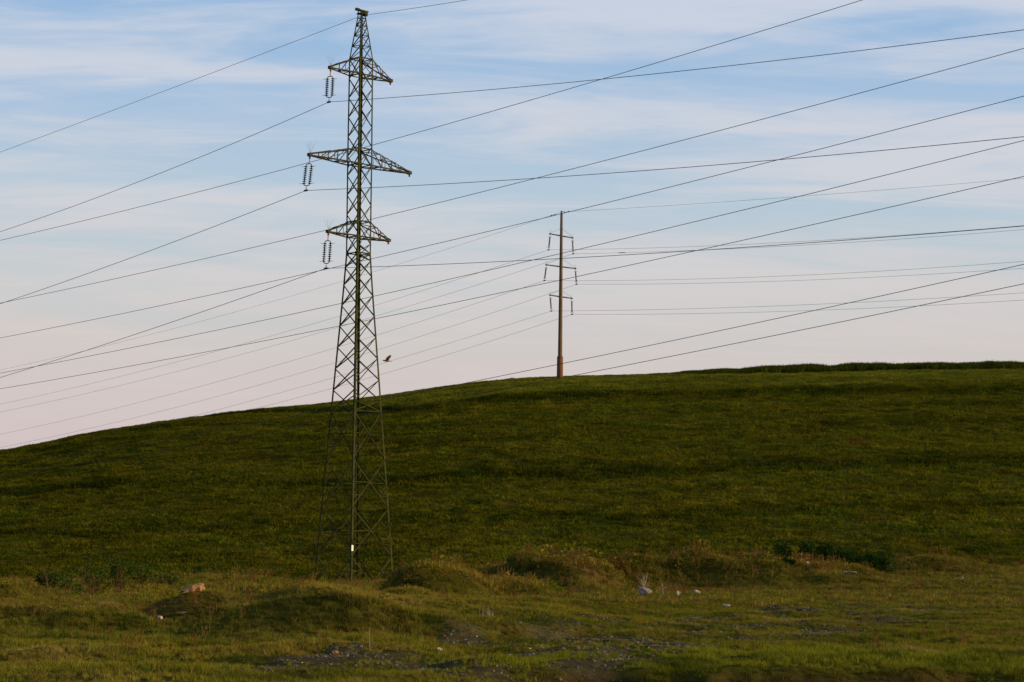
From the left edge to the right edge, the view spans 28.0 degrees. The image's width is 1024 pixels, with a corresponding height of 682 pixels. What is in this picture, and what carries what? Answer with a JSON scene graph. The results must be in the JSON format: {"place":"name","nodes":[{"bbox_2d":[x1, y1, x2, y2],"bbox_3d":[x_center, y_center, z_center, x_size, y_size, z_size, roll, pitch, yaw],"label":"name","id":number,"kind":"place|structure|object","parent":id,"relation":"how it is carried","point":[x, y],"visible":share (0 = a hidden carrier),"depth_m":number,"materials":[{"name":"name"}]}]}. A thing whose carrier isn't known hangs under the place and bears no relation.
{"place":"outdoors","nodes":[
{"label":"outdoors","id":0,"kind":"place"},
{"bbox_2d":[3,0,861,239],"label":"power line","id":1,"kind":"object","parent":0,"point":[469,117],"visible":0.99,"depth_m":156.14,"materials":[{"name":"metal"}]},
{"bbox_2d":[0,284,1021,476],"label":"power line","id":2,"kind":"object","parent":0,"point":[557,378],"visible":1,"depth_m":147.52,"materials":[{"name":"metal"}]},
{"bbox_2d":[0,553,1023,681],"bbox_3d":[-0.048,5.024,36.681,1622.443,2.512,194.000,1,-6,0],"label":"ground","id":3,"kind":"structure","parent":0,"point":[729,673],"depth_m":36.84,"materials":[{"name":"green plant"}]},
{"bbox_2d":[34,568,62,589],"bbox_3d":[-14.362,7.385,63.579,0.925,0.711,0.734,1,-6,0],"label":"shrub","id":4,"kind":"object","parent":3,"relation":"on","point":[40,580],"visible":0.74,"depth_m":63.50,"materials":[{"name":"green plant"}]},
{"bbox_2d":[40,565,57,588],"bbox_3d":[-14.169,7.193,62.443,0.585,0.898,0.427,-3,-7,31],"label":"dead plant","id":5,"kind":"object","parent":3,"relation":"on","point":[46,585],"visible":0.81,"depth_m":62.54,"materials":[{"name":"brown plant"}]},
{"bbox_2d":[51,566,86,593],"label":"shrub","id":6,"kind":"object","parent":3,"relation":"on","point":[65,578],"visible":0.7,"depth_m":65.52,"materials":[{"name":"green plant"}]},
{"bbox_2d":[77,565,90,592],"bbox_3d":[-13.440,7.508,64.482,0.525,1.070,0.255,-3,-7,34],"label":"dead plant","id":7,"kind":"object","parent":3,"relation":"on","point":[82,575],"visible":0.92,"depth_m":64.52,"materials":[{"name":"brown plant"}]},
{"bbox_2d":[89,573,94,593],"bbox_3d":[-13.200,7.672,64.550,0.288,0.833,0.141,2,-6,-11],"label":"dead plant","id":8,"kind":"object","parent":3,"relation":"on","point":[91,590],"visible":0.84,"depth_m":64.53,"materials":[{"name":"brown plant"}]},
{"bbox_2d":[77,558,111,592],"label":"shrub","id":9,"kind":"object","parent":3,"relation":"on","point":[98,583],"visible":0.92,"depth_m":67.57,"materials":[{"name":"green plant"}]},
{"bbox_2d":[101,557,133,587],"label":"shrub","id":10,"kind":"object","parent":3,"relation":"on","point":[114,573],"visible":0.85,"depth_m":69.53,"materials":[{"name":"green plant"}]},
{"bbox_2d":[114,564,132,592],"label":"dead plant","id":11,"kind":"object","parent":3,"relation":"on","point":[121,580],"visible":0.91,"depth_m":67.48,"materials":[{"name":"brown plant"}]},
{"bbox_2d":[126,560,154,583],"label":"shrub","id":12,"kind":"object","parent":3,"relation":"on","point":[143,578],"visible":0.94,"depth_m":71.54,"materials":[{"name":"green plant"}]},
{"bbox_2d":[150,569,182,584],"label":"shrub","id":13,"kind":"object","parent":3,"relation":"on","point":[169,578],"visible":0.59,"depth_m":76.33,"materials":[{"name":"green plant"}]},
{"bbox_2d":[179,583,204,592],"bbox_3d":[-7.229,5.710,45.845,0.778,0.546,0.521,-4,-4,-18],"label":"rock","id":14,"kind":"object","parent":3,"relation":"on","point":[190,588],"visible":0.33,"depth_m":45.73,"materials":[{"name":"stone"}]},
{"bbox_2d":[186,568,217,576],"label":"shrub","id":15,"kind":"object","parent":3,"relation":"on","point":[193,570],"visible":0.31,"depth_m":91.26,"materials":[{"name":"green plant"}]},
{"bbox_2d":[307,8,411,581],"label":"lattice pylon","id":16,"kind":"object","parent":3,"relation":"on","point":[359,256],"visible":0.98,"depth_m":130.85,"materials":[{"name":"metal"}]},
{"bbox_2d":[1,0,464,151],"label":"power line","id":17,"kind":"object","parent":16,"relation":"attached to","point":[236,63],"visible":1,"depth_m":141.68,"materials":[{"name":"metal"}]},
{"bbox_2d":[302,159,313,191],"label":"insulator string","id":18,"kind":"object","parent":16,"relation":"hanging from","point":[310,172],"visible":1,"depth_m":128.72,"materials":[{"name":"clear glass"}]},
{"bbox_2d":[0,136,1023,303],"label":"power line","id":19,"kind":"object","parent":18,"relation":"hanging from","point":[536,178],"visible":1,"depth_m":113.06,"materials":[{"name":"metal"}]},
{"bbox_2d":[320,235,333,268],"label":"insulator string","id":20,"kind":"object","parent":16,"relation":"hanging from","point":[324,254],"visible":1,"depth_m":129.37,"materials":[{"name":"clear glass"}]},
{"bbox_2d":[0,226,1021,377],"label":"power line","id":21,"kind":"object","parent":20,"relation":"hanging from","point":[556,258],"visible":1,"depth_m":113.77,"materials":[{"name":"metal"}]},
{"bbox_2d":[322,71,336,102],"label":"insulator string","id":22,"kind":"object","parent":16,"relation":"hanging from","point":[327,85],"visible":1,"depth_m":130.44,"materials":[{"name":"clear glass"}]},
{"bbox_2d":[0,30,1020,231],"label":"power line","id":23,"kind":"object","parent":22,"relation":"hanging from","point":[538,85],"visible":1,"depth_m":115.97,"materials":[{"name":"metal"}]},
{"bbox_2d":[1,176,1023,388],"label":"power line","id":24,"kind":"object","parent":16,"relation":"attached to","point":[558,280],"visible":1,"depth_m":148.28,"materials":[{"name":"metal"}]},
{"bbox_2d":[2,96,1022,337],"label":"power line","id":25,"kind":"object","parent":16,"relation":"attached to","point":[557,214],"visible":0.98,"depth_m":148.93,"materials":[{"name":"metal"}]},
{"bbox_2d":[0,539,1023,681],"bbox_3d":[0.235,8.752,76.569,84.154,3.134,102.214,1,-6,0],"label":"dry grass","id":26,"kind":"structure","parent":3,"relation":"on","point":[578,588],"depth_m":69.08,"materials":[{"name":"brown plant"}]},
{"bbox_2d":[0,539,1023,681],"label":"ground weeds","id":27,"kind":"object","parent":3,"relation":"on","point":[618,563],"visible":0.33,"depth_m":78.68,"materials":[{"name":"green plant"}]},
{"bbox_2d":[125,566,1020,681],"bbox_3d":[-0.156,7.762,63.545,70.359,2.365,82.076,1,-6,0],"label":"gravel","id":28,"kind":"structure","parent":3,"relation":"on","point":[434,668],"depth_m":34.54,"materials":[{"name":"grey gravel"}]},
{"bbox_2d":[638,573,650,587],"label":"dead plant","id":29,"kind":"object","parent":3,"relation":"on","point":[645,584],"visible":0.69,"depth_m":70.99,"materials":[{"name":"beige plant"}]},
{"bbox_2d":[638,587,651,595],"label":"rock","id":30,"kind":"object","parent":3,"relation":"on","point":[643,591],"visible":0.93,"depth_m":69.87,"materials":[{"name":"grey stone"}]},
{"bbox_2d":[771,536,794,559],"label":"shrub","id":31,"kind":"object","parent":3,"relation":"on","point":[780,549],"visible":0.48,"depth_m":97.48,"materials":[{"name":"green plant"}]},
{"bbox_2d":[780,558,794,564],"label":"shrub","id":32,"kind":"object","parent":3,"relation":"on","point":[791,561],"visible":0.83,"depth_m":92.32,"materials":[{"name":"green plant"}]},
{"bbox_2d":[797,538,819,560],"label":"shrub","id":33,"kind":"object","parent":3,"relation":"on","point":[804,546],"visible":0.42,"depth_m":97.92,"materials":[{"name":"green plant"}]},
{"bbox_2d":[814,541,834,561],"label":"shrub","id":34,"kind":"object","parent":3,"relation":"on","point":[826,551],"visible":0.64,"depth_m":97.93,"materials":[{"name":"green plant"}]},
{"bbox_2d":[829,541,856,563],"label":"shrub","id":35,"kind":"object","parent":3,"relation":"on","point":[840,553],"visible":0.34,"depth_m":98.22,"materials":[{"name":"green plant"}]},
{"bbox_2d":[844,571,856,574],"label":"rock","id":36,"kind":"object","parent":3,"relation":"on","point":[851,572],"visible":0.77,"depth_m":91.30,"materials":[{"name":"grey stone"}]},
{"bbox_2d":[845,544,874,567],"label":"shrub","id":37,"kind":"object","parent":3,"relation":"on","point":[861,560],"visible":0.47,"depth_m":98.86,"materials":[{"name":"green plant"}]},
{"bbox_2d":[860,549,895,573],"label":"shrub","id":38,"kind":"object","parent":3,"relation":"on","point":[879,565],"visible":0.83,"depth_m":99.39,"materials":[{"name":"green plant"}]},
{"bbox_2d":[968,675,1001,681],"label":"weed","id":39,"kind":"object","parent":3,"relation":"on","point":[989,679],"visible":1,"depth_m":27.60,"materials":[{"name":"green plant"}]},
{"bbox_2d":[987,552,994,563],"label":"shrub","id":40,"kind":"object","parent":3,"relation":"on","point":[991,560],"visible":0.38,"depth_m":116.31,"materials":[{"name":"brown plant"}]},
{"bbox_2d":[0,368,1023,580],"bbox_3d":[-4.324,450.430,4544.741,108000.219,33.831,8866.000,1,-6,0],"label":"hill","id":41,"kind":"structure","parent":0,"point":[861,476],"depth_m":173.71,"materials":[{"name":"green plant"}]},
{"bbox_2d":[545,211,575,377],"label":"concrete pole","id":42,"kind":"object","parent":41,"relation":"on","point":[560,356],"visible":0.88,"depth_m":269.67,"materials":[{"name":"concrete"}]},
{"bbox_2d":[0,264,1023,466],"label":"power line","id":43,"kind":"object","parent":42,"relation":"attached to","point":[568,362],"visible":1,"depth_m":146.31,"materials":[{"name":"metal"}]},
{"bbox_2d":[2,178,1021,369],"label":"power line","id":44,"kind":"object","parent":42,"relation":"attached to","point":[532,221],"visible":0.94,"depth_m":274.97,"materials":[{"name":"metal"}]},
{"bbox_2d":[0,359,1023,607],"label":"rough grass","id":45,"kind":"structure","parent":0,"point":[757,595],"depth_m":79.71,"materials":[{"name":"green plant"}]},
{"bbox_2d":[0,0,1023,448],"label":"sky","id":46,"kind":"structure","parent":0,"point":[64,63],"materials":[{"name":"blue"}]},
{"bbox_2d":[2,140,1023,372],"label":"power line","id":47,"kind":"object","parent":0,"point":[547,256],"visible":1,"depth_m":149.28,"materials":[{"name":"metal"}]},
{"bbox_2d":[2,48,1023,302],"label":"power line","id":48,"kind":"object","parent":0,"point":[566,170],"visible":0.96,"depth_m":148.15,"materials":[{"name":"metal"}]},
{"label":"insulator string","id":49,"kind":"object","parent":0,"visible":0},
{"bbox_2d":[3,225,1023,403],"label":"power line","id":50,"kind":"object","parent":49,"relation":"hanging from","point":[537,253],"visible":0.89,"depth_m":266.26,"materials":[{"name":"metal"}]},
{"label":"insulator string","id":51,"kind":"object","parent":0,"visible":0},
{"bbox_2d":[7,229,1023,410],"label":"power line","id":52,"kind":"object","parent":51,"relation":"hanging from","point":[549,261],"visible":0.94,"depth_m":270.39,"materials":[{"name":"metal"}]},
{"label":"insulator string","id":53,"kind":"object","parent":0,"visible":0},
{"bbox_2d":[8,261,1022,432],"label":"power line","id":54,"kind":"object","parent":53,"relation":"hanging from","point":[538,282],"visible":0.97,"depth_m":261.87,"materials":[{"name":"metal"}]},
{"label":"insulator string","id":55,"kind":"object","parent":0,"visible":0},
{"bbox_2d":[10,268,1021,445],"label":"power line","id":56,"kind":"object","parent":55,"relation":"hanging from","point":[532,299],"visible":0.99,"depth_m":280.02,"materials":[{"name":"metal"}]},
{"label":"insulator string","id":57,"kind":"object","parent":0,"visible":0},
{"bbox_2d":[195,293,1014,415],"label":"power line","id":58,"kind":"object","parent":57,"relation":"hanging from","point":[611,310],"visible":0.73,"depth_m":260.89,"materials":[{"name":"metal"}]},
{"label":"insulator string","id":59,"kind":"object","parent":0,"visible":0},
{"bbox_2d":[255,300,1017,408],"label":"power line","id":60,"kind":"object","parent":59,"relation":"hanging from","point":[692,313],"visible":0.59,"depth_m":255.62,"materials":[{"name":"metal"}]}
]}

